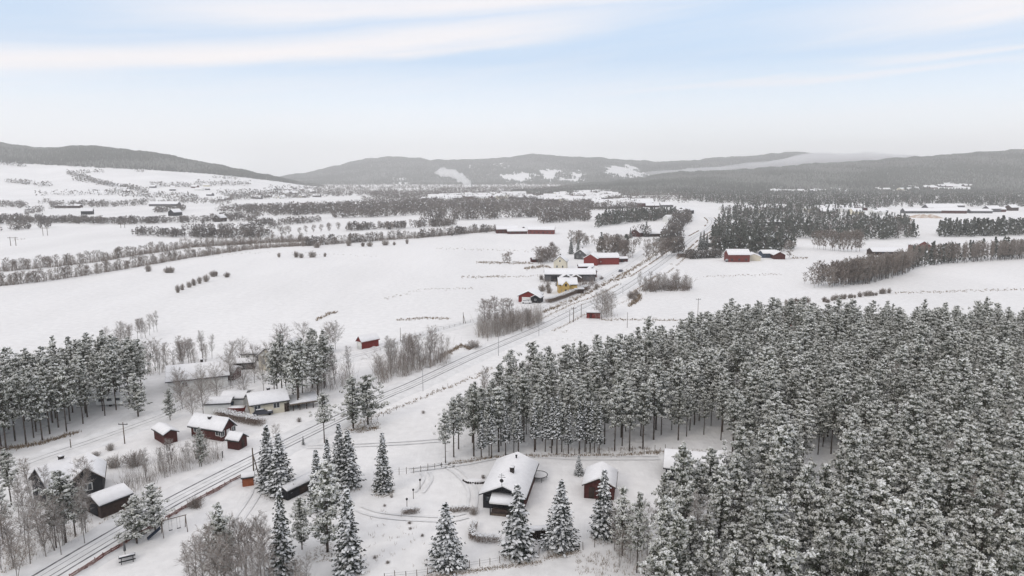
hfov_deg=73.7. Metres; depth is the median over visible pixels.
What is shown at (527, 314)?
birch tree
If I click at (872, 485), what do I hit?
pine tree
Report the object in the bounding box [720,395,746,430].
pine tree
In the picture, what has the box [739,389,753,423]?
pine tree
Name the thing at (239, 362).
shed
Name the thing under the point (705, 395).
pine tree
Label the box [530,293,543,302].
shed
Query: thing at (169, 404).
pine tree
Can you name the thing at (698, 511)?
pine tree
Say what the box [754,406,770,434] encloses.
pine tree
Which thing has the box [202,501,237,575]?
pine tree
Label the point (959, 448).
pine tree
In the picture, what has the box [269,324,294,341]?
bare tree
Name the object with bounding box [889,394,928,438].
pine tree
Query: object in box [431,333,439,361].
birch tree
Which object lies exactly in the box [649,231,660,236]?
barn
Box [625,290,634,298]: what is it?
bush
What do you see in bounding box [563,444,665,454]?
fence
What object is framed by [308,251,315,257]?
bush
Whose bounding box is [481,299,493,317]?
larch tree
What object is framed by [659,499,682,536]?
pine tree
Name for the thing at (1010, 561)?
pine tree
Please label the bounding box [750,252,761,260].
house
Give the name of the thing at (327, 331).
bare tree
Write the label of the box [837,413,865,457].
pine tree
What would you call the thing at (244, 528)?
birch tree
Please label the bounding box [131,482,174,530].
pine tree
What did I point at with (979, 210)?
barn
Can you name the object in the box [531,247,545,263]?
bare tree
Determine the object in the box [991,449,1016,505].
pine tree
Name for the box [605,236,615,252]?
bare tree
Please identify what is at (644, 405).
pine tree
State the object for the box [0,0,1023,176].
sky
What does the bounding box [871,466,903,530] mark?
pine tree
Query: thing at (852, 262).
birch tree
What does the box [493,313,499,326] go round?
birch tree
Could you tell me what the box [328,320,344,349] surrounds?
bare tree
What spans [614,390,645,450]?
pine tree
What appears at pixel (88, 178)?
hill treelines
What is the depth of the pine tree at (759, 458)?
107.58 m
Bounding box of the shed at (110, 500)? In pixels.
[86,483,133,518]
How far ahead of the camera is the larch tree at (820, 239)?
491.86 m
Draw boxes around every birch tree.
[0,501,11,549]
[0,508,35,567]
[0,517,12,569]
[0,525,17,561]
[0,528,36,575]
[8,473,23,521]
[13,484,33,543]
[13,505,38,563]
[15,458,35,505]
[18,494,66,549]
[21,477,47,516]
[25,508,51,556]
[34,465,50,499]
[34,516,53,556]
[46,500,67,554]
[47,488,66,544]
[58,505,66,545]
[67,456,94,502]
[68,488,86,542]
[72,478,91,532]
[78,493,95,523]
[113,328,125,343]
[118,322,128,338]
[124,323,133,339]
[133,318,140,337]
[137,448,150,481]
[138,319,148,337]
[138,453,147,477]
[142,337,162,370]
[143,343,154,368]
[146,314,151,334]
[152,311,158,326]
[153,349,161,372]
[154,446,162,464]
[158,451,168,475]
[159,342,170,365]
[161,438,171,468]
[166,439,174,468]
[169,349,175,364]
[170,339,187,362]
[172,340,184,362]
[176,341,187,358]
[177,544,197,575]
[178,535,228,575]
[180,532,212,575]
[183,338,197,362]
[184,339,190,362]
[186,338,196,362]
[188,434,209,466]
[190,532,205,574]
[193,520,225,572]
[196,330,203,354]
[197,336,205,357]
[200,544,221,575]
[201,344,208,361]
[202,524,213,575]
[204,536,229,575]
[206,334,215,351]
[206,518,253,572]
[213,533,241,575]
[221,545,241,575]
[223,510,237,564]
[225,517,260,574]
[229,515,245,569]
[232,542,256,575]
[241,527,275,575]
[242,539,266,575]
[243,521,255,567]
[246,509,269,575]
[251,516,272,573]
[257,543,281,575]
[311,367,325,395]
[325,357,333,379]
[326,351,336,380]
[343,346,351,377]
[372,354,387,379]
[383,335,390,370]
[383,336,399,366]
[384,340,394,359]
[388,350,393,367]
[392,340,397,360]
[400,333,407,369]
[401,333,419,366]
[401,335,416,371]
[412,333,425,350]
[423,325,437,357]
[426,338,434,364]
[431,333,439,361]
[439,333,444,361]
[480,366,490,387]
[481,375,489,388]
[484,319,491,336]
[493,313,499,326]
[499,309,506,331]
[506,309,516,329]
[513,311,521,325]
[521,308,532,324]
[608,506,623,550]
[611,526,631,566]
[625,529,632,562]
[633,498,659,549]
[642,529,651,565]
[671,272,680,284]
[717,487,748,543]
[806,266,816,281]
[809,267,820,284]
[813,259,827,283]
[815,268,824,286]
[818,263,828,284]
[819,263,829,284]
[822,267,836,286]
[827,263,839,282]
[828,266,839,286]
[829,262,845,283]
[831,261,846,284]
[839,266,852,286]
[845,261,858,280]
[847,259,861,278]
[847,266,858,282]
[857,262,868,279]
[884,255,894,277]
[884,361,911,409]
[887,254,899,277]
[901,250,912,273]
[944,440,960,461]
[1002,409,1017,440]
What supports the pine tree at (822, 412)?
on the snow ground at (360, 290)
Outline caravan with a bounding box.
[96,392,130,406]
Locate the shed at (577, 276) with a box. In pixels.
[571,273,581,281]
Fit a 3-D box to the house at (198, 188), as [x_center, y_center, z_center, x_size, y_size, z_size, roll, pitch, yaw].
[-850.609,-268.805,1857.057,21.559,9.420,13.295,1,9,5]
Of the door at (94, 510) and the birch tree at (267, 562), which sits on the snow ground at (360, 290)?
the birch tree at (267, 562)
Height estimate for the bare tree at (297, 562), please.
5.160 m
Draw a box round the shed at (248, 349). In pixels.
[240,347,263,360]
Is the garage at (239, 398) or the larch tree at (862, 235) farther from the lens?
the larch tree at (862, 235)
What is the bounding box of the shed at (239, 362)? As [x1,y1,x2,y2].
[232,357,255,369]
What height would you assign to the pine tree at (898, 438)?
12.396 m
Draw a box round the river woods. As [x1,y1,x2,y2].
[0,208,495,244]
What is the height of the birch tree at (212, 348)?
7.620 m
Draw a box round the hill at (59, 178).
[0,150,317,199]
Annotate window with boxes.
[273,403,279,407]
[485,495,490,502]
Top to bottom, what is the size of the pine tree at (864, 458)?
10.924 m
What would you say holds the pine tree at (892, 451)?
on the snow ground at (360, 290)
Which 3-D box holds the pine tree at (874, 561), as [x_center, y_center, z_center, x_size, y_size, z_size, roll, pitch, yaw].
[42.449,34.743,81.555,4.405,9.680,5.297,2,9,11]
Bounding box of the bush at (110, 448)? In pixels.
[105,443,115,450]
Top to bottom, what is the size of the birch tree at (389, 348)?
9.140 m
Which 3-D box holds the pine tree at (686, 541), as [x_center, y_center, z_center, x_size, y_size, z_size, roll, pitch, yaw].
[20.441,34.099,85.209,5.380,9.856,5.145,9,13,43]
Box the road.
[0,213,697,485]
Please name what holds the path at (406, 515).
on the snow ground at (360, 290)
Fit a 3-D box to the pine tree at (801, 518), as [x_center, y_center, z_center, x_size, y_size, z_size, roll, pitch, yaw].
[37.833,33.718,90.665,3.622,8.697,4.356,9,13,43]
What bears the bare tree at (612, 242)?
on the snow ground at (360, 290)
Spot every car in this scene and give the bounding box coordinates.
[252,408,272,416]
[521,299,531,303]
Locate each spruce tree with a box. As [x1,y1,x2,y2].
[253,423,273,493]
[261,433,296,499]
[265,488,297,575]
[305,449,327,512]
[322,438,342,509]
[330,422,343,485]
[330,487,366,575]
[336,429,365,489]
[371,433,394,495]
[425,502,470,575]
[476,410,485,457]
[484,404,496,456]
[498,483,538,564]
[500,405,512,454]
[512,398,524,451]
[529,399,539,451]
[538,402,549,451]
[538,479,580,557]
[544,397,555,452]
[550,395,563,454]
[562,404,573,453]
[567,238,573,253]
[572,401,584,453]
[573,455,583,476]
[580,402,588,451]
[585,401,595,452]
[587,468,617,545]
[594,405,605,453]
[697,231,702,249]
[700,231,706,249]
[704,233,708,249]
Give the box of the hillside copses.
[0,196,231,213]
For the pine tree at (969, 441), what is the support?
on the snow ground at (360, 290)
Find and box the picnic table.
[118,552,135,564]
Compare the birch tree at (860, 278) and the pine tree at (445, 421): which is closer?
the pine tree at (445, 421)
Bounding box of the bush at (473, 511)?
[468,506,479,515]
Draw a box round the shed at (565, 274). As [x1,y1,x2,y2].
[559,272,570,276]
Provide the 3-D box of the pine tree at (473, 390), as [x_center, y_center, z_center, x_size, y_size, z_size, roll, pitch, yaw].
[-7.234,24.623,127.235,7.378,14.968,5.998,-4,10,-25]
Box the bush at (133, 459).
[119,450,149,467]
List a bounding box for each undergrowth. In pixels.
[0,227,492,285]
[3,303,651,575]
[303,303,546,411]
[540,243,697,291]
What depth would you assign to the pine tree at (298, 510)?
95.39 m
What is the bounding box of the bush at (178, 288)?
[175,284,180,292]
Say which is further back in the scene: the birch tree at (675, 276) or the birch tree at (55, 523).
the birch tree at (675, 276)
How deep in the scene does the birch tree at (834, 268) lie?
322.53 m
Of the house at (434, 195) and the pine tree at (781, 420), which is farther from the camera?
the house at (434, 195)
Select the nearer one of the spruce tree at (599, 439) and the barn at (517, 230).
the spruce tree at (599, 439)
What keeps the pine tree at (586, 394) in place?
on the snow ground at (360, 290)
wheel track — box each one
[9,273,614,471]
[10,270,616,467]
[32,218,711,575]
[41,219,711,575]
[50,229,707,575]
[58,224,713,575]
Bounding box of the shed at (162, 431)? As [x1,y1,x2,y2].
[151,422,179,444]
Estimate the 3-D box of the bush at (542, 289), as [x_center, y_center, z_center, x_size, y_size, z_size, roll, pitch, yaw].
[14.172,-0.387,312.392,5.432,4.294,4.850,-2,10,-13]
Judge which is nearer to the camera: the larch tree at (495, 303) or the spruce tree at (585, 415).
the spruce tree at (585, 415)
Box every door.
[89,502,97,516]
[284,403,288,411]
[299,484,307,494]
[357,341,361,349]
[589,487,593,497]
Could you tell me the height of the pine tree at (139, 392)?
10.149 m
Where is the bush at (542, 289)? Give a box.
[537,283,545,291]
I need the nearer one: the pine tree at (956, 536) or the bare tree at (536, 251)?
the pine tree at (956, 536)
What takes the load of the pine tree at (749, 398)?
on the snow ground at (360, 290)
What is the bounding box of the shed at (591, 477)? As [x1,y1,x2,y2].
[582,461,617,500]
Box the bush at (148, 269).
[144,263,151,271]
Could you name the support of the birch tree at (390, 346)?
on the snow ground at (360, 290)
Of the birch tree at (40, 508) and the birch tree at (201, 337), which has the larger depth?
the birch tree at (201, 337)
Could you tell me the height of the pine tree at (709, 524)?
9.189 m
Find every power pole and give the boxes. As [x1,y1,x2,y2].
[118,422,127,443]
[252,448,258,475]
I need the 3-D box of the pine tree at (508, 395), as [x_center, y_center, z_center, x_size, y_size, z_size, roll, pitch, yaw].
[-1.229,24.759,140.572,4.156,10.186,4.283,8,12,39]
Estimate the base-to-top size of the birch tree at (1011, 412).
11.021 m
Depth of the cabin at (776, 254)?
432.64 m
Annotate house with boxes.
[28,452,106,502]
[165,358,229,392]
[187,412,236,441]
[194,187,203,190]
[206,192,213,195]
[244,387,319,415]
[257,341,298,369]
[427,194,441,197]
[444,195,462,200]
[476,195,487,199]
[479,452,538,516]
[494,194,507,198]
[512,191,526,193]
[545,197,558,202]
[553,254,567,267]
[556,276,583,293]
[573,247,590,259]
[585,195,593,201]
[603,202,621,208]
[632,228,643,236]
[634,201,650,206]
[635,198,653,202]
[642,229,656,236]
[663,215,671,221]
[679,207,693,213]
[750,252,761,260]
[758,250,774,257]
[819,207,834,213]
[838,207,851,212]
[850,208,863,213]
[868,209,886,214]
[982,205,1001,211]
[1005,204,1018,210]
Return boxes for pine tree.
[0,448,25,504]
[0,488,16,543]
[33,470,86,542]
[43,495,72,547]
[61,483,87,536]
[111,494,157,543]
[116,373,152,416]
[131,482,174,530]
[161,388,178,419]
[192,427,209,466]
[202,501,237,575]
[288,496,312,548]
[298,459,354,551]
[309,392,337,442]
[332,375,367,428]
[338,374,389,424]
[433,411,451,462]
[440,397,472,456]
[453,393,471,448]
[456,381,490,456]
[462,388,492,448]
[464,386,479,442]
[476,402,501,455]
[481,386,493,420]
[483,386,508,451]
[486,362,508,401]
[487,380,495,409]
[489,386,509,445]
[502,367,534,428]
[502,376,523,441]
[503,385,515,410]
[507,374,532,441]
[507,409,524,452]
[521,403,531,433]
[526,368,541,399]
[527,393,547,449]
[528,375,550,440]
[535,370,557,411]
[546,402,575,451]
[548,401,561,445]
[549,372,577,425]
[556,370,581,420]
[559,374,576,415]
[571,373,598,443]
[571,385,594,426]
[573,380,596,410]
[588,405,602,451]
[592,387,610,431]
[595,387,612,443]
[600,385,627,450]
[607,485,640,555]
[609,368,637,437]
[613,374,636,396]
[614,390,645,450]
[616,379,637,445]
[625,491,652,572]
[628,383,653,448]
[634,390,651,435]
[635,387,652,438]
[636,538,664,575]
[638,547,678,575]
[642,374,674,439]
[647,362,678,429]
[647,494,677,564]
[650,527,693,575]
[651,473,672,525]
[655,377,673,434]
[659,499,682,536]
[660,511,700,575]
[663,441,702,515]
[665,395,675,429]
[666,451,698,512]
[668,386,690,439]
[676,481,712,549]
[678,462,715,522]
[679,516,706,573]
[680,386,700,436]
[680,561,697,575]
[681,491,712,575]
[685,387,700,430]
[688,514,723,572]
[688,530,725,575]
[695,391,715,434]
[695,447,727,513]
[698,478,746,560]
[701,464,734,536]
[712,544,750,575]
[713,426,764,511]
[713,522,742,561]
[715,380,732,439]
[715,541,753,575]
[716,454,757,497]
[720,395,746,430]
[724,388,749,453]
[725,452,747,523]
[729,422,748,447]
[729,479,754,543]
[730,523,757,568]
[735,407,761,438]
[735,477,766,559]
[737,390,762,432]
[737,507,764,566]
[739,369,766,406]
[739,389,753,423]
[742,496,779,554]
[743,442,773,493]
[743,525,783,574]
[744,431,756,463]
[744,548,773,575]
[744,560,770,575]
[748,534,796,575]
[749,427,798,507]
[750,414,799,457]
[750,424,805,494]
[752,379,770,441]
[752,424,773,470]
[753,494,798,551]
[754,391,790,440]
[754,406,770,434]
[755,448,789,497]
[759,375,786,441]
[761,476,785,527]
[763,535,820,575]
[764,406,795,438]
[778,530,795,567]
[782,464,819,552]
[782,527,806,569]
[786,458,805,513]
[787,436,812,497]
[788,512,808,562]
[789,383,821,417]
[789,399,828,455]
[789,423,808,461]
[792,461,820,531]
[793,410,816,466]
[795,463,845,515]
[800,532,838,575]
[802,529,836,575]
[803,486,842,546]
[803,505,837,574]
[811,404,831,454]
[813,388,836,446]
[815,520,849,575]
[816,452,877,505]
[820,388,846,453]
[826,449,845,496]
[826,485,874,555]
[827,533,872,575]
[828,431,867,487]
[828,481,846,556]
[829,405,854,455]
[831,475,873,542]
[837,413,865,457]
[841,408,864,445]
[842,432,877,477]
[843,526,879,575]
[847,517,888,575]
[854,396,874,452]
[856,541,881,575]
[857,448,870,480]
[859,481,903,534]
[860,428,886,469]
[860,481,892,518]
[862,400,885,438]
[862,496,917,573]
[864,457,887,507]
[866,420,891,457]
[866,449,896,487]
[866,511,886,573]
[870,563,895,575]
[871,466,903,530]
[875,423,895,462]
[875,537,916,575]
[880,423,908,459]
[881,501,922,554]
[882,404,903,447]
[882,448,901,467]
[882,520,917,575]
[886,431,910,477]
[888,463,907,509]
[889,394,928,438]
[890,493,925,548]
[896,452,915,497]
[898,403,924,448]
[898,421,932,489]
[900,456,917,498]
[901,434,922,459]
[901,487,927,533]
[902,462,946,508]
[902,543,936,571]
[903,468,946,532]
[905,562,932,575]
[911,498,954,552]
[912,507,952,567]
[912,551,934,575]
[913,435,950,472]
[914,444,937,471]
[914,533,935,567]
[919,471,965,536]
[924,401,949,443]
[925,408,955,457]
[927,544,964,575]
[928,414,960,463]
[928,464,948,502]
[932,517,983,572]
[932,535,961,569]
[933,450,956,516]
[934,532,969,574]
[936,438,977,492]
[943,461,977,528]
[944,508,972,545]
[945,410,977,454]
[947,460,974,506]
[948,554,967,575]
[953,424,1001,462]
[953,546,986,575]
[958,501,999,574]
[960,473,1005,559]
[960,477,998,557]
[964,442,999,515]
[965,508,1009,575]
[966,440,1001,480]
[969,475,997,532]
[973,558,998,575]
[974,477,1003,516]
[977,409,1009,460]
[979,408,1005,454]
[986,551,1009,575]
[987,451,1002,477]
[988,490,1023,559]
[990,508,1022,569]
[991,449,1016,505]
[992,537,1017,574]
[994,480,1023,543]
[996,420,1023,463]
[996,460,1023,515]
[996,528,1023,575]
[999,548,1023,575]
[1000,464,1023,515]
[1004,408,1023,450]
[1006,571,1023,575]
[1012,513,1023,546]
[1014,446,1023,470]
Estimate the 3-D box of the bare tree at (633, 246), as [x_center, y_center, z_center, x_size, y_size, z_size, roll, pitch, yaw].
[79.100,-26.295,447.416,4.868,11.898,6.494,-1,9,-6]
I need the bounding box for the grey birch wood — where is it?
[828,239,1023,284]
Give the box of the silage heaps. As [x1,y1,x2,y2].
[898,214,941,219]
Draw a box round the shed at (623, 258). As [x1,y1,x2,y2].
[619,256,627,261]
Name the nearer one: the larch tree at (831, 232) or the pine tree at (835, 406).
the pine tree at (835, 406)
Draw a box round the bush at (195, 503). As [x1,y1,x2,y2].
[185,495,206,508]
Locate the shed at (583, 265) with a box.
[577,263,593,267]
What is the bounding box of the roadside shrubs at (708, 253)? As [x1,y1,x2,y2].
[683,248,723,258]
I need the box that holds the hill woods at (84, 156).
[0,142,327,186]
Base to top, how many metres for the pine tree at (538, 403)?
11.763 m
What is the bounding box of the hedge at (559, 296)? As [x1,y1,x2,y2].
[544,284,590,302]
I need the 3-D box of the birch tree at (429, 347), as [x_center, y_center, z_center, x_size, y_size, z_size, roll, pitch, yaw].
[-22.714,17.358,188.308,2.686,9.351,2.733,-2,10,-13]
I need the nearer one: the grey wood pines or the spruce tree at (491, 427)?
the spruce tree at (491, 427)
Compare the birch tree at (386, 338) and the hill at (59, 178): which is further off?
the hill at (59, 178)
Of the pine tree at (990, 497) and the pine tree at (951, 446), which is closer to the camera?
the pine tree at (990, 497)
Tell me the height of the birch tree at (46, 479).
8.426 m
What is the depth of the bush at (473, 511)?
106.36 m
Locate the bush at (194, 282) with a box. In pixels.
[191,278,196,285]
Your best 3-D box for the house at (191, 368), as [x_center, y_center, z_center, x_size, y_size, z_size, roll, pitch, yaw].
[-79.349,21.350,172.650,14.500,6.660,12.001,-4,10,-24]
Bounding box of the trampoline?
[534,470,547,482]
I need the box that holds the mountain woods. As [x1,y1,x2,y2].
[280,151,866,184]
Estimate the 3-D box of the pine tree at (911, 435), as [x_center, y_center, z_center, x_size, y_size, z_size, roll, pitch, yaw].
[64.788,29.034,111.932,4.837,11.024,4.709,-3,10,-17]
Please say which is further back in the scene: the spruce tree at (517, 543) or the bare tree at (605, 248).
the bare tree at (605, 248)
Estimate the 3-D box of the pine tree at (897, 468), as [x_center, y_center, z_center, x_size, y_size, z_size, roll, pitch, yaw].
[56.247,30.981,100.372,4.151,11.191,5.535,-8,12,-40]
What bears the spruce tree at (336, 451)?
on the snow ground at (360, 290)
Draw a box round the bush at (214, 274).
[209,269,216,276]
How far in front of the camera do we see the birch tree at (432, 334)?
193.77 m
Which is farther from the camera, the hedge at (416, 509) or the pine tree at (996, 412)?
the pine tree at (996, 412)
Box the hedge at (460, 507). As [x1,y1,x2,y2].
[447,504,472,512]
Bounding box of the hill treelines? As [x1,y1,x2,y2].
[1,160,323,198]
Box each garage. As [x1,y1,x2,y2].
[203,396,233,413]
[221,390,250,404]
[517,288,543,301]
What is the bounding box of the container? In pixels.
[228,405,245,413]
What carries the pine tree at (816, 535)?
on the snow ground at (360, 290)
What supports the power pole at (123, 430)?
on the snow ground at (360, 290)
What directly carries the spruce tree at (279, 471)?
on the snow ground at (360, 290)
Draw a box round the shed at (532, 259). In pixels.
[530,256,541,261]
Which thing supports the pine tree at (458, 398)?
on the snow ground at (360, 290)
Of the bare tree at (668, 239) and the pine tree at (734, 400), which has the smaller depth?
the pine tree at (734, 400)
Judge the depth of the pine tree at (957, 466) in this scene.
97.58 m
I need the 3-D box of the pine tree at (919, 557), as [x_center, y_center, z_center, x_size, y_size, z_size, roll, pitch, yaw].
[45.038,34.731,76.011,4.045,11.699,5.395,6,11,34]
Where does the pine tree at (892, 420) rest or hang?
on the snow ground at (360, 290)
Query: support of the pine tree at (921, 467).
on the snow ground at (360, 290)
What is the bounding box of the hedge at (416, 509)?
[400,505,419,514]
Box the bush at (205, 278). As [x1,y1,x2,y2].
[202,273,209,281]
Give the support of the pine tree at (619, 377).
on the snow ground at (360, 290)
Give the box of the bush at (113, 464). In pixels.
[104,453,124,468]
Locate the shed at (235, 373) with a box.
[228,365,241,379]
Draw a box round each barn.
[54,204,82,207]
[80,207,93,214]
[149,201,180,205]
[168,208,181,215]
[213,214,226,221]
[356,332,379,349]
[495,225,518,232]
[507,228,527,233]
[527,226,554,233]
[544,268,595,281]
[583,252,619,265]
[645,203,659,207]
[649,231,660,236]
[659,202,673,206]
[723,249,750,261]
[748,220,780,225]
[866,247,906,254]
[900,208,940,212]
[908,239,931,248]
[922,204,957,207]
[926,203,964,206]
[933,207,966,213]
[967,209,992,212]
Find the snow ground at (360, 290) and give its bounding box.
[0,184,1023,575]
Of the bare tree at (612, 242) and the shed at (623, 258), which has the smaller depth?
the shed at (623, 258)
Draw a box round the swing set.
[147,514,187,539]
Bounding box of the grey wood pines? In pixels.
[911,236,1023,267]
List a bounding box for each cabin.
[663,448,725,482]
[770,250,785,258]
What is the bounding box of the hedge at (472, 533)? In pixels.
[468,519,502,542]
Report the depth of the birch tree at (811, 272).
332.50 m
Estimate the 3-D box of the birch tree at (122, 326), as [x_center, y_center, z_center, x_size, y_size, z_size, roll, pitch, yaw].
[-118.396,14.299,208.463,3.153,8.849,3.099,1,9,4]
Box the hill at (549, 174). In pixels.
[312,155,846,184]
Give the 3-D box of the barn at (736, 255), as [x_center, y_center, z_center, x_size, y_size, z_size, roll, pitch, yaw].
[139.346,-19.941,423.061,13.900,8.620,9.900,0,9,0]
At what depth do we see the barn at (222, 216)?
791.89 m
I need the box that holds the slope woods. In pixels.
[512,149,1023,194]
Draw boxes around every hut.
[241,471,254,486]
[586,310,600,318]
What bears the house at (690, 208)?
on the snow ground at (360, 290)
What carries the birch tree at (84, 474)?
on the snow ground at (360, 290)
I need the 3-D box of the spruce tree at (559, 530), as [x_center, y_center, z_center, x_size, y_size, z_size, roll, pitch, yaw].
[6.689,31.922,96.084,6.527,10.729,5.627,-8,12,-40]
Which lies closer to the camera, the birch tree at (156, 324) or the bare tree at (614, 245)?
the birch tree at (156, 324)
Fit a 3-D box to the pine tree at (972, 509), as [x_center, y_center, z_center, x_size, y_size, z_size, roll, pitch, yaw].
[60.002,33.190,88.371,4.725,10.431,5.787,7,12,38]
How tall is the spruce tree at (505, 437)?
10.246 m
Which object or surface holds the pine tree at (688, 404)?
on the snow ground at (360, 290)
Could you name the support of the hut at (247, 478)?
on the snow ground at (360, 290)
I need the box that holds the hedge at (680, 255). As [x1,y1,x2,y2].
[675,252,700,257]
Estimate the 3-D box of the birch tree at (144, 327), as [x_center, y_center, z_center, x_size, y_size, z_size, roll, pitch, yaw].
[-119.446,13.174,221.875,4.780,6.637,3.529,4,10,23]
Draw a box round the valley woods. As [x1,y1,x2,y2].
[215,182,692,223]
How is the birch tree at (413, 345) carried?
on the snow ground at (360, 290)
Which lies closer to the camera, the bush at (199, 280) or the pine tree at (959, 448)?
the pine tree at (959, 448)
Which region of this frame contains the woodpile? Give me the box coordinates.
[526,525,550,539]
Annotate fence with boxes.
[69,474,240,575]
[384,550,538,575]
[391,462,441,474]
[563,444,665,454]
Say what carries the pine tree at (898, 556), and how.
on the snow ground at (360, 290)
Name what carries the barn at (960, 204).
on the snow ground at (360, 290)
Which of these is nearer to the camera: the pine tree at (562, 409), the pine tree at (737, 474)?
the pine tree at (737, 474)
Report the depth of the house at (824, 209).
960.22 m
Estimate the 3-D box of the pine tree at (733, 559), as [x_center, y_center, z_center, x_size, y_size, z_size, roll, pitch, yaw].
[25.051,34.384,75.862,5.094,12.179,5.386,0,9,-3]
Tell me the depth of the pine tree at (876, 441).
109.74 m
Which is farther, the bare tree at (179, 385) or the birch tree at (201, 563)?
the bare tree at (179, 385)
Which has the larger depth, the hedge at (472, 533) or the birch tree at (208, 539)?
the hedge at (472, 533)
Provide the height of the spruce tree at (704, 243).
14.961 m
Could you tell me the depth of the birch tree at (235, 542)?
87.83 m
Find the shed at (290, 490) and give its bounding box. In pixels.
[278,471,311,500]
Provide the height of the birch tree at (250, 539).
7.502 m
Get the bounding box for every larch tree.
[475,298,494,324]
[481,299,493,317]
[488,296,499,324]
[498,298,509,319]
[504,298,513,316]
[810,231,817,243]
[814,230,822,245]
[820,229,826,249]
[823,231,829,248]
[827,229,837,249]
[832,231,838,249]
[836,231,843,248]
[839,230,852,251]
[847,230,857,250]
[853,228,862,247]
[853,232,861,247]
[856,231,865,247]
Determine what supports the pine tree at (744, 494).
on the snow ground at (360, 290)
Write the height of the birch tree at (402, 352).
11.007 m
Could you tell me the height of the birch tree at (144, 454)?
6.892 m
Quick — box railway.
[7,217,715,575]
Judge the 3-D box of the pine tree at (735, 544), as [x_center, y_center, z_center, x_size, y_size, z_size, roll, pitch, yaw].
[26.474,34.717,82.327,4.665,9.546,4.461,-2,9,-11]
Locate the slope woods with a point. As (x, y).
(875, 172)
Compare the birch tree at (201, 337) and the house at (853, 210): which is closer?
the birch tree at (201, 337)
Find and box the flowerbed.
[462,478,484,483]
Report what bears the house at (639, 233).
on the snow ground at (360, 290)
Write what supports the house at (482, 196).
on the snow ground at (360, 290)
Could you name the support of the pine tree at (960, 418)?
on the snow ground at (360, 290)
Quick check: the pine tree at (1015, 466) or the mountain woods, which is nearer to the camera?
the pine tree at (1015, 466)
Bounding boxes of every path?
[188,489,261,575]
[306,438,441,448]
[355,506,468,521]
[410,453,659,471]
[414,471,432,492]
[438,461,477,510]
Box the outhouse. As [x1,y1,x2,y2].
[703,450,728,468]
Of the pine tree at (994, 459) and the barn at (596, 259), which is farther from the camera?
the barn at (596, 259)
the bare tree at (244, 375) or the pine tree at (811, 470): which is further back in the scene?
the bare tree at (244, 375)
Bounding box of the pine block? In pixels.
[935,215,1023,236]
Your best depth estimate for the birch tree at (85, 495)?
98.88 m
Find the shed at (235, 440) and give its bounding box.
[225,431,248,449]
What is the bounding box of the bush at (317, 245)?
[312,242,320,247]
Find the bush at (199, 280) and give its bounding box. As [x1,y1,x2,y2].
[196,276,201,283]
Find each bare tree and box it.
[9,259,15,270]
[17,258,25,268]
[43,255,50,265]
[54,268,58,277]
[62,267,68,276]
[166,366,186,395]
[168,370,192,408]
[176,383,202,414]
[188,372,213,413]
[189,364,208,384]
[202,363,225,395]
[216,347,237,371]
[222,357,237,383]
[224,338,240,359]
[231,336,248,357]
[234,365,253,392]
[241,341,261,382]
[252,350,270,390]
[259,341,271,375]
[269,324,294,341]
[269,329,282,341]
[270,422,282,438]
[282,555,306,575]
[291,321,308,342]
[298,550,312,575]
[322,322,338,342]
[324,326,332,344]
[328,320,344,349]
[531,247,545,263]
[535,249,545,263]
[541,247,551,260]
[567,230,576,240]
[574,230,582,241]
[579,232,587,244]
[589,290,601,309]
[594,294,612,318]
[596,291,614,317]
[600,288,612,308]
[602,235,610,251]
[602,238,610,252]
[604,291,618,309]
[605,234,618,251]
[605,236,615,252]
[608,239,619,252]
[612,236,622,252]
[618,239,628,254]
[619,241,630,255]
[629,239,635,255]
[642,245,651,256]
[646,243,652,256]
[652,241,661,258]
[658,238,667,253]
[663,238,671,252]
[669,237,679,252]
[783,241,794,255]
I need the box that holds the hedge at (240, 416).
[213,408,267,426]
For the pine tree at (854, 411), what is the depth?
122.33 m
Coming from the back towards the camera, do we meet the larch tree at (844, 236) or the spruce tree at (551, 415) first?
the larch tree at (844, 236)
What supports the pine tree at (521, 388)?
on the snow ground at (360, 290)
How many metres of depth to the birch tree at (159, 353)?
180.22 m
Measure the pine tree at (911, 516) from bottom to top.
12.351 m
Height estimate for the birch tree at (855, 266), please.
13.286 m
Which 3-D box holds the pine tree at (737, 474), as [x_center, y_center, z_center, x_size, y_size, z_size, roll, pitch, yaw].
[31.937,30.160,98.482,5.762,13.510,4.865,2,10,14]
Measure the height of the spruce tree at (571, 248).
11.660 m
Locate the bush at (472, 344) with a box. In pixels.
[466,340,480,348]
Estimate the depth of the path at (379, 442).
134.32 m
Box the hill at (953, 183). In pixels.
[712,154,1022,191]
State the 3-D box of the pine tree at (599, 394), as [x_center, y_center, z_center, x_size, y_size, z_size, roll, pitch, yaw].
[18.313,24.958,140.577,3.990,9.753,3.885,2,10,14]
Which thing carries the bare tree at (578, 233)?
on the snow ground at (360, 290)
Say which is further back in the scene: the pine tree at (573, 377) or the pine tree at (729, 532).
the pine tree at (573, 377)
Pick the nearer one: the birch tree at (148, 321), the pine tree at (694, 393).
the pine tree at (694, 393)
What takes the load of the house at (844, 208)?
on the snow ground at (360, 290)

